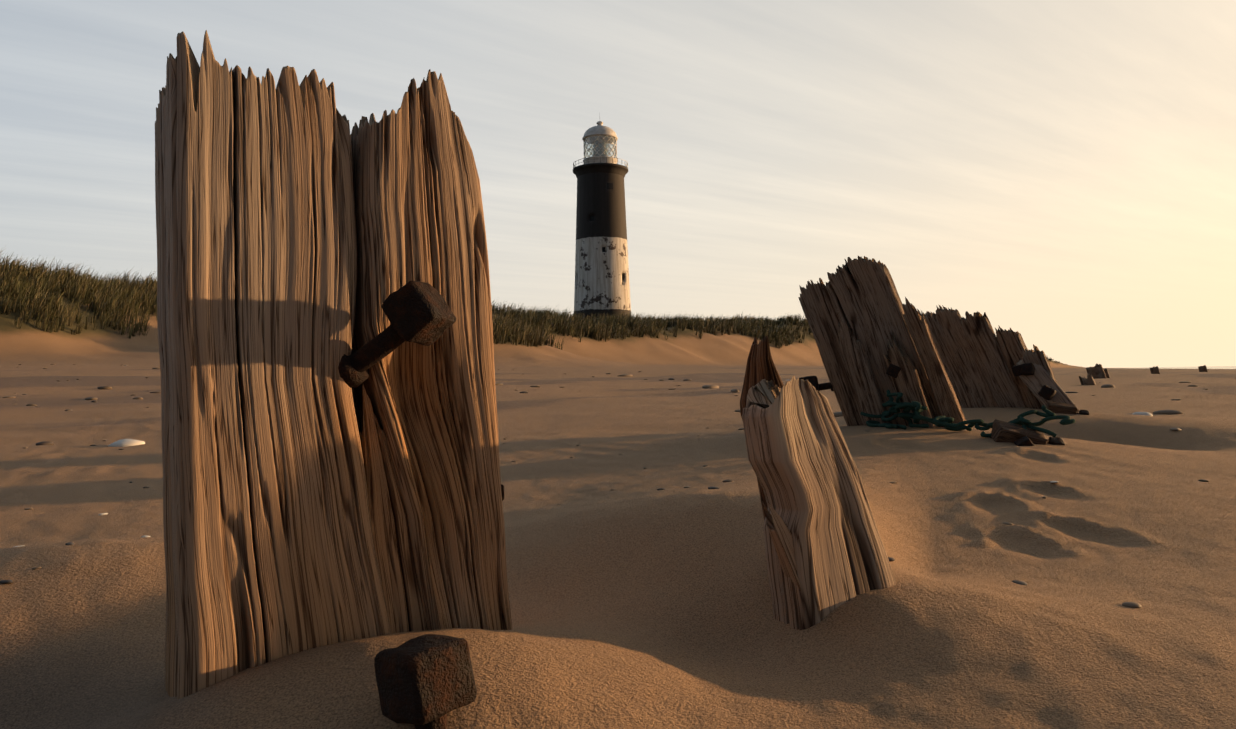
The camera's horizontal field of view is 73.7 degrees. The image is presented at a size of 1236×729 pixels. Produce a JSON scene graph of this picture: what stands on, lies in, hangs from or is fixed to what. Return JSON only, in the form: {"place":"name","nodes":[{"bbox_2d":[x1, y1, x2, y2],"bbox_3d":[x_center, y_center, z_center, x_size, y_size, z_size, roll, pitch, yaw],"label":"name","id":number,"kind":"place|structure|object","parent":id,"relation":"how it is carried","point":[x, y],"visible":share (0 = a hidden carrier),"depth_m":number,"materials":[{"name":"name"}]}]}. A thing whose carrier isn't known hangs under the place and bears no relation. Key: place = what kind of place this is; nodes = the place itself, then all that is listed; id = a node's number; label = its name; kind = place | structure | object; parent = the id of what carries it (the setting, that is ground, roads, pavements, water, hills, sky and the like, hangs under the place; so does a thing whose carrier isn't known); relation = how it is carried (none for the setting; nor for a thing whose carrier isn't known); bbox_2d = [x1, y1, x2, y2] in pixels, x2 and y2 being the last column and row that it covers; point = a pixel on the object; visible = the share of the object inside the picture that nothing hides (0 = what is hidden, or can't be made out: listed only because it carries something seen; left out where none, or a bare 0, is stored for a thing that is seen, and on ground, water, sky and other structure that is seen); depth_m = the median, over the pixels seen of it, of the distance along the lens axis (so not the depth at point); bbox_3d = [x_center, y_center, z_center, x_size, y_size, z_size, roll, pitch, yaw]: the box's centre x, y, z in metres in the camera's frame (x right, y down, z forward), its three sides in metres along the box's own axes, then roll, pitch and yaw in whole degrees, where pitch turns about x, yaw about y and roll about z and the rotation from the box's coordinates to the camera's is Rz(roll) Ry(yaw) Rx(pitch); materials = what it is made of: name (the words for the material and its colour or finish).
{"place":"outdoors","nodes":[
{"label":"outdoors","id":0,"kind":"place"},
{"bbox_2d":[0,285,1235,728],"bbox_3d":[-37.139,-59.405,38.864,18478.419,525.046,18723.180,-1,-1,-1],"label":"sand ground","id":1,"kind":"structure","parent":0,"point":[638,599],"depth_m":1.36,"materials":[{"name":"beige sand"}]},
{"bbox_2d":[155,30,511,698],"bbox_3d":[-0.317,0.073,0.988,0.399,0.848,0.343,0,-1,-32],"label":"wooden post","id":2,"kind":"object","parent":1,"relation":"on","point":[330,457],"visible":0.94,"depth_m":0.89,"materials":[{"name":"brown wood"}]},
{"bbox_2d":[374,634,476,728],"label":"rusty bolt","id":3,"kind":"object","parent":1,"relation":"on","point":[426,681],"visible":1,"depth_m":0.68,"materials":[{"name":"brown metal"}]},
{"bbox_2d":[0,246,1059,363],"bbox_3d":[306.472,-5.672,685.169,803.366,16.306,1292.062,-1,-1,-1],"label":"dune grass","id":4,"kind":"structure","parent":1,"relation":"on","point":[115,296],"depth_m":50.40,"materials":[{"name":"green plant"}]},
{"bbox_2d":[573,121,630,317],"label":"lighthouse","id":5,"kind":"object","parent":1,"relation":"on","point":[602,286],"visible":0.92,"depth_m":142.44,"materials":[{"name":"paint"}]},
{"bbox_2d":[0,364,1208,607],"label":"beach pebbles","id":6,"kind":"object","parent":1,"relation":"on","point":[122,444],"visible":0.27,"depth_m":4.81,"materials":[{"name":"grey stone"}]},
{"bbox_2d":[740,336,896,629],"bbox_3d":[0.271,0.216,1.171,0.255,0.517,0.192,0,-1,-29],"label":"wooden post","id":7,"kind":"object","parent":1,"relation":"on","point":[826,554],"visible":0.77,"depth_m":1.09,"materials":[{"name":"brown wood"}]},
{"bbox_2d":[798,256,1064,445],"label":"leaning groyne planks","id":8,"kind":"object","parent":1,"relation":"on","point":[872,336],"visible":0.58,"depth_m":3.62,"materials":[{"name":"brown wood"}]},
{"bbox_2d":[860,390,1074,436],"bbox_3d":[1.337,0.190,3.276,0.166,0.176,0.864,0,-1,-44],"label":"rope","id":9,"kind":"object","parent":1,"relation":"on","point":[916,407],"visible":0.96,"depth_m":3.31,"materials":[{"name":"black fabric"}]},
{"bbox_2d":[917,305,1088,414],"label":"leaning groyne planks","id":10,"kind":"object","parent":1,"relation":"on","point":[984,365],"visible":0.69,"depth_m":5.12,"materials":[{"name":"brown wood"}]},
{"bbox_2d":[1079,364,1207,384],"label":"groyne remains","id":11,"kind":"object","parent":1,"relation":"on","point":[1097,371],"visible":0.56,"depth_m":32.35,"materials":[{"name":"brown wood"}]},
{"bbox_2d":[0,0,1235,367],"label":"sky","id":12,"kind":"structure","parent":0,"point":[1061,172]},
{"bbox_2d":[1134,366,1235,368],"bbox_3d":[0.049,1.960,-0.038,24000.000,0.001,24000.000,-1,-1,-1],"label":"sea water","id":13,"kind":"structure","parent":0,"point":[1221,367],"depth_m":1309.75,"materials":[{"name":"grey liquid"}]}
]}

